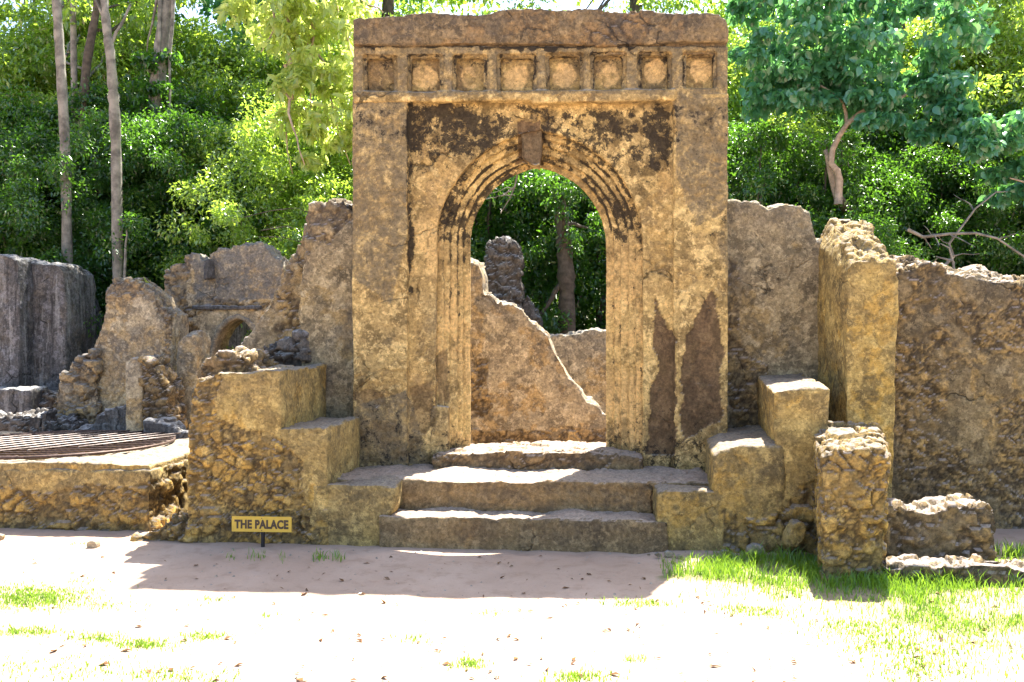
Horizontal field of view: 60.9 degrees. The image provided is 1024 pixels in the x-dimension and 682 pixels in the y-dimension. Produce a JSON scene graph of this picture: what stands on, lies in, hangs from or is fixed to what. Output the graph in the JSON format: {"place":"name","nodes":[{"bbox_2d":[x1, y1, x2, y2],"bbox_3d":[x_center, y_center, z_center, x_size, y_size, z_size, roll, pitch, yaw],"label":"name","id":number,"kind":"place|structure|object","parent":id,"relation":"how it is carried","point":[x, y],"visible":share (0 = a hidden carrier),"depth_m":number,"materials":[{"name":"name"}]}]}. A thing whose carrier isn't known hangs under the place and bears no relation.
{"place":"outdoors","nodes":[
{"label":"outdoors","id":0,"kind":"place"},
{"bbox_2d":[0,0,999,324],"label":"sky","id":1,"kind":"structure","parent":0,"point":[584,4],"materials":[{"name":"white"}]},
{"bbox_2d":[488,174,517,211],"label":"dead branch","id":2,"kind":"object","parent":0,"point":[512,188],"visible":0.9,"depth_m":11.52,"materials":[{"name":"wood"}]},
{"bbox_2d":[0,528,1023,681],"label":"ground","id":3,"kind":"structure","parent":0,"point":[290,636],"depth_m":4.89,"materials":[{"name":"soil"}]},
{"bbox_2d":[0,93,37,236],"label":"thicket shrub","id":4,"kind":"object","parent":3,"relation":"on","point":[12,118],"visible":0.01,"depth_m":16.92,"materials":[{"name":"green plant"}]},
{"bbox_2d":[0,386,47,413],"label":"plinth","id":5,"kind":"structure","parent":3,"relation":"on","point":[15,400],"depth_m":11.49,"materials":[{"name":"grey stone"}]},
{"bbox_2d":[0,133,57,253],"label":"thicket shrub","id":6,"kind":"object","parent":3,"relation":"on","point":[8,141],"visible":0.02,"depth_m":15.26,"materials":[{"name":"green plant"}]},
{"bbox_2d":[0,408,88,432],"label":"crumbled low wall","id":7,"kind":"structure","parent":3,"relation":"on","point":[40,420],"depth_m":10.02,"materials":[{"name":"grey stone"}]},
{"bbox_2d":[39,389,57,409],"bbox_3d":[-6.319,1.165,11.819,0.431,1.049,0.383,0,0,4],"label":"dark wall stub","id":8,"kind":"object","parent":3,"relation":"on","point":[48,399],"depth_m":11.67,"materials":[{"name":"grey stone"}]},
{"bbox_2d":[0,254,102,390],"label":"fluted wall","id":9,"kind":"structure","parent":3,"relation":"on","point":[47,309],"depth_m":12.39,"materials":[{"name":"grey stone"}]},
{"bbox_2d":[0,12,105,157],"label":"sunlit shrub","id":10,"kind":"object","parent":3,"relation":"on","point":[45,70],"visible":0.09,"depth_m":17.27,"materials":[{"name":"green plant"}]},
{"bbox_2d":[0,0,106,94],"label":"leafy tree","id":11,"kind":"object","parent":3,"relation":"on","point":[21,27],"visible":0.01,"depth_m":20.09,"materials":[{"name":"green plant"}]},
{"bbox_2d":[0,127,131,284],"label":"thicket shrub","id":12,"kind":"object","parent":3,"relation":"on","point":[3,195],"visible":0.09,"depth_m":14.50,"materials":[{"name":"green plant"}]},
{"bbox_2d":[0,0,146,263],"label":"slender tree","id":13,"kind":"object","parent":3,"relation":"on","point":[64,128],"visible":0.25,"depth_m":13.49,"materials":[{"name":"grey plant"}]},
{"bbox_2d":[27,0,140,132],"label":"slender tree","id":14,"kind":"object","parent":3,"relation":"on","point":[72,46],"visible":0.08,"depth_m":15.76,"materials":[{"name":"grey plant"}]},
{"bbox_2d":[0,78,171,284],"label":"thicket shrub","id":15,"kind":"object","parent":3,"relation":"on","point":[42,127],"visible":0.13,"depth_m":15.13,"materials":[{"name":"green plant"}]},
{"bbox_2d":[0,7,180,120],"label":"sunlit shrub","id":16,"kind":"object","parent":3,"relation":"on","point":[25,68],"visible":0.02,"depth_m":17.72,"materials":[{"name":"green plant"}]},
{"bbox_2d":[86,539,100,547],"bbox_3d":[-3.130,1.522,6.513,0.082,0.070,0.066,0,0,4],"label":"stone","id":17,"kind":"object","parent":3,"relation":"on","point":[94,543],"visible":1,"depth_m":6.48,"materials":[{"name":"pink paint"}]},
{"bbox_2d":[0,431,189,530],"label":"old well","id":18,"kind":"object","parent":3,"relation":"on","point":[144,489],"visible":0.43,"depth_m":7.15,"materials":[{"name":"beige stone"}]},
{"bbox_2d":[0,430,180,459],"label":"well grating","id":19,"kind":"object","parent":18,"relation":"on","point":[30,442],"visible":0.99,"depth_m":8.20,"materials":[{"name":"metal"}]},
{"bbox_2d":[23,194,171,313],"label":"thicket shrub","id":20,"kind":"object","parent":3,"relation":"on","point":[80,245],"visible":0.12,"depth_m":13.95,"materials":[{"name":"green plant"}]},
{"bbox_2d":[77,404,125,429],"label":"sloping low wall","id":21,"kind":"structure","parent":3,"relation":"on","point":[111,418],"depth_m":9.69,"materials":[{"name":"grey stone"}]},
{"bbox_2d":[11,0,206,283],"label":"white trunk tree","id":22,"kind":"object","parent":3,"relation":"on","point":[106,17],"visible":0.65,"depth_m":13.27,"materials":[{"name":"grey plant"}]},
{"bbox_2d":[0,103,234,339],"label":"thicket shrub","id":23,"kind":"object","parent":3,"relation":"on","point":[97,127],"visible":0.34,"depth_m":13.92,"materials":[{"name":"green plant"}]},
{"bbox_2d":[43,0,196,178],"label":"slender tree","id":24,"kind":"object","parent":3,"relation":"on","point":[93,30],"visible":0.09,"depth_m":15.52,"materials":[{"name":"brown plant"}]},
{"bbox_2d":[52,277,188,423],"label":"ragged wall","id":25,"kind":"structure","parent":3,"relation":"on","point":[142,318],"depth_m":10.35,"materials":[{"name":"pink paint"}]},
{"bbox_2d":[123,227,127,278],"bbox_3d":[-5.793,-0.483,13.036,0.088,2.478,0.052,0,0,4],"label":"sapling","id":26,"kind":"object","parent":3,"relation":"on","point":[125,259],"visible":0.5,"depth_m":13.02,"materials":[{"name":"grey plant"}]},
{"bbox_2d":[12,67,239,307],"bbox_3d":[-6.825,-1.701,16.385,5.616,6.974,5.465,0,0,12],"label":"thicket shrub","id":27,"kind":"object","parent":3,"relation":"on","point":[131,87],"visible":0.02,"depth_m":15.61,"materials":[{"name":"green plant"}]},
{"bbox_2d":[17,11,256,253],"bbox_3d":[-7.001,-2.523,17.963,6.789,8.571,7.400,0,0,-7],"label":"sunlit shrub","id":28,"kind":"object","parent":3,"relation":"on","point":[193,45],"visible":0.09,"depth_m":17.21,"materials":[{"name":"green plant"}]},
{"bbox_2d":[126,353,187,431],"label":"broken pier","id":29,"kind":"structure","parent":3,"relation":"on","point":[155,388],"depth_m":9.31,"materials":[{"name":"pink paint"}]},
{"bbox_2d":[57,101,273,316],"bbox_3d":[-5.683,-1.159,14.919,4.554,5.811,4.680,0,0,25],"label":"thicket shrub","id":30,"kind":"object","parent":3,"relation":"on","point":[181,122],"visible":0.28,"depth_m":14.14,"materials":[{"name":"green plant"}]},
{"bbox_2d":[129,0,201,228],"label":"vine covered tree","id":31,"kind":"object","parent":3,"relation":"on","point":[158,61],"visible":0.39,"depth_m":15.33,"materials":[{"name":"green plant"}]},
{"bbox_2d":[143,416,188,443],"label":"curved low wall","id":32,"kind":"structure","parent":3,"relation":"on","point":[171,424],"depth_m":9.03,"materials":[{"name":"grey stone"}]},
{"bbox_2d":[118,12,218,90],"bbox_3d":[-7.703,-5.412,21.942,8.133,14.125,5.901,0,0,4],"label":"leafy tree","id":33,"kind":"object","parent":3,"relation":"on","point":[200,17],"visible":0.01,"depth_m":21.36,"materials":[{"name":"green plant"}]},
{"bbox_2d":[85,92,278,284],"bbox_3d":[-5.607,-1.435,16.679,5.792,6.338,5.378,0,0,-41],"label":"thicket shrub","id":34,"kind":"object","parent":3,"relation":"on","point":[200,105],"visible":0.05,"depth_m":15.79,"materials":[{"name":"green plant"}]},
{"bbox_2d":[177,330,210,429],"bbox_3d":[-3.669,0.780,10.084,0.300,1.815,0.437,0,0,4],"label":"pillar stub","id":35,"kind":"object","parent":3,"relation":"on","point":[193,352],"visible":0.3,"depth_m":9.89,"materials":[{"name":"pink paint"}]},
{"bbox_2d":[108,116,304,285],"bbox_3d":[-4.714,-1.111,15.057,4.436,5.600,4.835,0,0,27],"label":"sunlit shrub","id":36,"kind":"object","parent":3,"relation":"on","point":[202,146],"visible":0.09,"depth_m":14.45,"materials":[{"name":"green plant"}]},
{"bbox_2d":[125,20,323,226],"bbox_3d":[-5.343,-2.523,18.819,7.400,8.571,6.789,0,0,9],"label":"sunlit shrub","id":37,"kind":"object","parent":3,"relation":"on","point":[222,96],"visible":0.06,"depth_m":17.32,"materials":[{"name":"green plant"}]},
{"bbox_2d":[163,241,288,356],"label":"arched wall","id":38,"kind":"structure","parent":3,"relation":"on","point":[220,295],"depth_m":11.28,"materials":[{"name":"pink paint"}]},
{"bbox_2d":[228,322,250,349],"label":"pale pillar","id":39,"kind":"structure","parent":3,"relation":"on","point":[238,335],"depth_m":12.52,"materials":[{"name":"grey stone"}]},
{"bbox_2d":[147,89,352,349],"bbox_3d":[-3.328,-1.165,13.977,4.526,5.714,4.934,0,0,-9],"label":"sunlit shrub","id":40,"kind":"object","parent":3,"relation":"on","point":[229,216],"visible":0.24,"depth_m":13.17,"materials":[{"name":"green plant"}]},
{"bbox_2d":[244,207,306,243],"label":"dead branch","id":41,"kind":"object","parent":40,"relation":"attached to","point":[276,226],"visible":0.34,"depth_m":12.26,"materials":[{"name":"wood"}]},
{"bbox_2d":[179,130,340,243],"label":"thicket shrub","id":42,"kind":"object","parent":3,"relation":"on","point":[255,220],"visible":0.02,"depth_m":14.67,"materials":[{"name":"green plant"}]},
{"bbox_2d":[232,516,291,546],"bbox_3d":[-1.869,1.506,6.515,0.456,0.389,0.042,0,0,4],"label":"name sign","id":43,"kind":"object","parent":3,"relation":"on","point":[262,524],"visible":0.99,"depth_m":6.50,"materials":[{"name":"yellow paint"}]},
{"bbox_2d":[193,0,343,157],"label":"leafy tree","id":44,"kind":"object","parent":3,"relation":"on","point":[307,89],"visible":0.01,"depth_m":18.00,"materials":[{"name":"green plant"}]},
{"bbox_2d":[130,346,412,545],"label":"stepped side wall","id":45,"kind":"structure","parent":3,"relation":"on","point":[267,437],"depth_m":6.67,"materials":[{"name":"beige stone"}]},
{"bbox_2d":[240,198,353,417],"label":"broken side wall","id":46,"kind":"structure","parent":3,"relation":"on","point":[305,318],"depth_m":7.89,"materials":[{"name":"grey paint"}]},
{"bbox_2d":[212,0,382,174],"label":"overhanging tree","id":47,"kind":"object","parent":3,"relation":"on","point":[286,27],"visible":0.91,"depth_m":12.11,"materials":[{"name":"green plant"}]},
{"bbox_2d":[179,0,422,108],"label":"broadleaf tree","id":48,"kind":"object","parent":3,"relation":"on","point":[207,8],"visible":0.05,"depth_m":19.62,"materials":[{"name":"green plant"}]},
{"bbox_2d":[189,0,498,253],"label":"sunlit shrub","id":49,"kind":"object","parent":3,"relation":"on","point":[255,87],"visible":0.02,"depth_m":16.60,"materials":[{"name":"green plant"}]},
{"bbox_2d":[256,116,483,259],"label":"sunlit shrub","id":50,"kind":"object","parent":3,"relation":"on","point":[344,177],"visible":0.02,"depth_m":13.47,"materials":[{"name":"green plant"}]},
{"bbox_2d":[255,0,493,83],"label":"roadside tree","id":51,"kind":"object","parent":3,"relation":"on","point":[387,6],"visible":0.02,"depth_m":21.88,"materials":[{"name":"green plant"}]},
{"bbox_2d":[484,236,524,309],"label":"rubble pillar","id":52,"kind":"structure","parent":3,"relation":"on","point":[504,261],"depth_m":12.54,"materials":[{"name":"grey stone"}]},
{"bbox_2d":[0,0,1020,319],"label":"woods","id":53,"kind":"object","parent":3,"relation":"on","point":[416,6],"depth_m":26.00,"materials":[{"name":"green plant"}]},
{"bbox_2d":[17,555,1023,681],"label":"fallen leaves","id":54,"kind":"object","parent":3,"relation":"on","point":[508,635],"visible":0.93,"depth_m":4.49,"materials":[{"name":"brown plant"}]},
{"bbox_2d":[337,440,708,553],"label":"entrance steps","id":55,"kind":"structure","parent":3,"relation":"on","point":[567,496],"depth_m":6.79,"materials":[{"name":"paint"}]},
{"bbox_2d":[523,296,542,326],"bbox_3d":[0.293,0.507,12.918,0.347,2.351,0.475,0,0,4],"label":"wall stub","id":56,"kind":"object","parent":3,"relation":"on","point":[531,311],"depth_m":12.72,"materials":[{"name":"grey stone"}]},
{"bbox_2d":[470,258,605,443],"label":"courtyard wall","id":57,"kind":"structure","parent":3,"relation":"on","point":[525,387],"depth_m":10.03,"materials":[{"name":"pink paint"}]},
{"bbox_2d":[470,169,605,333],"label":"thicket shrub","id":58,"kind":"object","parent":3,"relation":"on","point":[519,231],"visible":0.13,"depth_m":14.70,"materials":[{"name":"green plant"}]},
{"bbox_2d":[474,176,605,331],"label":"thicket shrub","id":59,"kind":"object","parent":3,"relation":"on","point":[583,207],"visible":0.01,"depth_m":15.37,"materials":[{"name":"green plant"}]},
{"bbox_2d":[352,8,728,470],"bbox_3d":[0.224,-0.603,7.755,3.384,4.564,0.592,0,0,4],"label":"palace gateway","id":60,"kind":"object","parent":3,"relation":"on","point":[620,120],"visible":0.92,"depth_m":7.59,"materials":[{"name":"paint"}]},
{"bbox_2d":[480,168,605,333],"bbox_3d":[0.700,-1.028,14.982,2.726,5.358,4.611,0,0,4],"label":"dark trunk tree","id":61,"kind":"object","parent":3,"relation":"on","point":[565,234],"visible":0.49,"depth_m":13.56,"materials":[{"name":"green plant"}]},
{"bbox_2d":[495,171,605,333],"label":"thicket shrub","id":62,"kind":"object","parent":3,"relation":"on","point":[602,313],"visible":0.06,"depth_m":14.84,"materials":[{"name":"green plant"}]},
{"bbox_2d":[550,327,605,413],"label":"wall","id":63,"kind":"structure","parent":3,"relation":"on","point":[581,354],"depth_m":11.96,"materials":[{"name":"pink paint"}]},
{"bbox_2d":[474,0,768,200],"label":"roadside tree","id":64,"kind":"object","parent":3,"relation":"on","point":[636,5],"visible":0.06,"depth_m":21.90,"materials":[{"name":"green plant"}]},
{"bbox_2d":[664,550,673,557],"bbox_3d":[1.129,1.533,6.263,0.066,0.050,0.050,0,0,4],"label":"stone","id":65,"kind":"object","parent":3,"relation":"on","point":[669,553],"visible":0.97,"depth_m":6.24,"materials":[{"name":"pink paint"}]},
{"bbox_2d":[653,373,829,552],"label":"stepped side wall","id":66,"kind":"structure","parent":3,"relation":"on","point":[760,489],"depth_m":6.40,"materials":[{"name":"beige stone"}]},
{"bbox_2d":[746,543,765,556],"bbox_3d":[1.761,1.511,6.301,0.134,0.098,0.094,0,0,4],"label":"stone","id":67,"kind":"object","parent":3,"relation":"on","point":[749,547],"visible":0.66,"depth_m":6.26,"materials":[{"name":"grey stone"}]},
{"bbox_2d":[727,199,822,427],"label":"plaster wall","id":68,"kind":"structure","parent":3,"relation":"on","point":[773,271],"depth_m":7.71,"materials":[{"name":"brown stone"}]},
{"bbox_2d":[727,32,833,203],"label":"sunlit shrub","id":69,"kind":"object","parent":3,"relation":"on","point":[736,75],"visible":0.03,"depth_m":16.99,"materials":[{"name":"green plant"}]},
{"bbox_2d":[781,519,805,547],"bbox_3d":[2.019,1.375,6.225,0.159,0.194,0.144,0,0,4],"label":"leaning stone","id":70,"kind":"object","parent":3,"relation":"on","point":[794,533],"visible":1,"depth_m":6.16,"materials":[{"name":"beige stone"}]},
{"bbox_2d":[727,118,863,237],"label":"thicket shrub","id":71,"kind":"object","parent":3,"relation":"on","point":[742,139],"visible":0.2,"depth_m":13.61,"materials":[{"name":"green plant"}]},
{"bbox_2d":[728,107,911,251],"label":"sunlit shrub","id":72,"kind":"object","parent":3,"relation":"on","point":[814,128],"visible":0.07,"depth_m":15.64,"materials":[{"name":"green plant"}]},
{"bbox_2d":[722,1,928,121],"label":"feathery tree","id":73,"kind":"object","parent":3,"relation":"on","point":[761,24],"visible":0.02,"depth_m":19.34,"materials":[{"name":"green plant"}]},
{"bbox_2d":[728,124,933,252],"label":"thicket shrub","id":74,"kind":"object","parent":3,"relation":"on","point":[786,194],"visible":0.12,"depth_m":13.90,"materials":[{"name":"green plant"}]},
{"bbox_2d":[728,37,952,181],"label":"thicket shrub","id":75,"kind":"object","parent":3,"relation":"on","point":[880,154],"visible":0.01,"depth_m":16.04,"materials":[{"name":"green plant"}]},
{"bbox_2d":[813,421,891,579],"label":"square pier","id":76,"kind":"structure","parent":3,"relation":"on","point":[852,463],"depth_m":5.67,"materials":[{"name":"beige stone"}]},
{"bbox_2d":[817,218,898,497],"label":"sloping wall end","id":77,"kind":"structure","parent":3,"relation":"on","point":[858,309],"depth_m":6.84,"materials":[{"name":"beige stone"}]},
{"bbox_2d":[724,0,999,218],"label":"broadleaf tree","id":78,"kind":"object","parent":3,"relation":"on","point":[794,68],"visible":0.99,"depth_m":12.68,"materials":[{"name":"green plant"}]},
{"bbox_2d":[811,212,934,260],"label":"thicket shrub","id":79,"kind":"object","parent":3,"relation":"on","point":[885,233],"visible":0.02,"depth_m":12.56,"materials":[{"name":"green plant"}]},
{"bbox_2d":[790,141,999,264],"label":"thicket shrub","id":80,"kind":"object","parent":3,"relation":"on","point":[891,181],"visible":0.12,"depth_m":13.93,"materials":[{"name":"green plant"}]},
{"bbox_2d":[818,98,1010,268],"bbox_3d":[7.398,-1.430,15.882,5.148,6.392,5.009,0,0,-39],"label":"thicket shrub","id":81,"kind":"object","parent":3,"relation":"on","point":[888,140],"visible":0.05,"depth_m":15.20,"materials":[{"name":"green plant"}]},
{"bbox_2d":[814,5,1023,274],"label":"sunlit shrub","id":82,"kind":"object","parent":3,"relation":"on","point":[910,37],"visible":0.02,"depth_m":15.83,"materials":[{"name":"green plant"}]},
{"bbox_2d":[884,493,996,560],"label":"wall","id":83,"kind":"structure","parent":3,"relation":"on","point":[958,524],"depth_m":5.96,"materials":[{"name":"grey stone"}]},
{"bbox_2d":[861,91,1023,274],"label":"thicket shrub","id":84,"kind":"object","parent":3,"relation":"on","point":[1016,105],"visible":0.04,"depth_m":14.37,"materials":[{"name":"green plant"}]},
{"bbox_2d":[882,554,1023,585],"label":"wall footing","id":85,"kind":"object","parent":3,"relation":"on","point":[913,564],"depth_m":5.59,"materials":[{"name":"grey stone"}]},
{"bbox_2d":[885,147,1023,276],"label":"thicket shrub","id":86,"kind":"object","parent":3,"relation":"on","point":[941,184],"visible":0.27,"depth_m":13.56,"materials":[{"name":"green plant"}]},
{"bbox_2d":[889,255,1023,528],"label":"rubble wall","id":87,"kind":"structure","parent":3,"relation":"on","point":[958,427],"depth_m":7.26,"materials":[{"name":"brown stone"}]},
{"bbox_2d":[923,225,954,268],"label":"dead branch","id":88,"kind":"object","parent":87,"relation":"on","point":[952,261],"visible":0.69,"depth_m":11.04,"materials":[{"name":"grey wood"}]},
{"bbox_2d":[898,0,1023,216],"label":"feathery tree","id":89,"kind":"object","parent":3,"relation":"on","point":[1013,1],"visible":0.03,"depth_m":16.20,"materials":[{"name":"green plant"}]},
{"bbox_2d":[907,148,1023,275],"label":"thicket shrub","id":90,"kind":"object","parent":3,"relation":"on","point":[1000,158],"visible":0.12,"depth_m":13.44,"materials":[{"name":"green plant"}]},
{"bbox_2d":[907,191,1023,264],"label":"dead branch","id":91,"kind":"object","parent":3,"relation":"on","point":[955,234],"visible":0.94,"depth_m":11.79,"materials":[{"name":"wood"}]},
{"bbox_2d":[914,0,1023,260],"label":"sunlit shrub","id":92,"kind":"object","parent":3,"relation":"on","point":[1016,90],"visible":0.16,"depth_m":15.21,"materials":[{"name":"green plant"}]},
{"bbox_2d":[940,98,1023,209],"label":"broadleaf tree","id":93,"kind":"object","parent":3,"relation":"on","point":[985,137],"visible":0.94,"depth_m":11.84,"materials":[{"name":"green plant"}]},
{"bbox_2d":[1005,210,1023,251],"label":"thicket shrub","id":94,"kind":"object","parent":3,"relation":"on","point":[1018,226],"depth_m":14.43,"materials":[{"name":"green plant"}]},
{"bbox_2d":[0,538,1023,681],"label":"grass","id":95,"kind":"structure","parent":0,"point":[805,564],"depth_m":5.16,"materials":[{"name":"green plant"}]},
{"bbox_2d":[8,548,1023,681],"bbox_3d":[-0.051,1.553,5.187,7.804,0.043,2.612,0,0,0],"label":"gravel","id":96,"kind":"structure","parent":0,"point":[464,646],"depth_m":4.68,"materials":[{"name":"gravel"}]}
]}

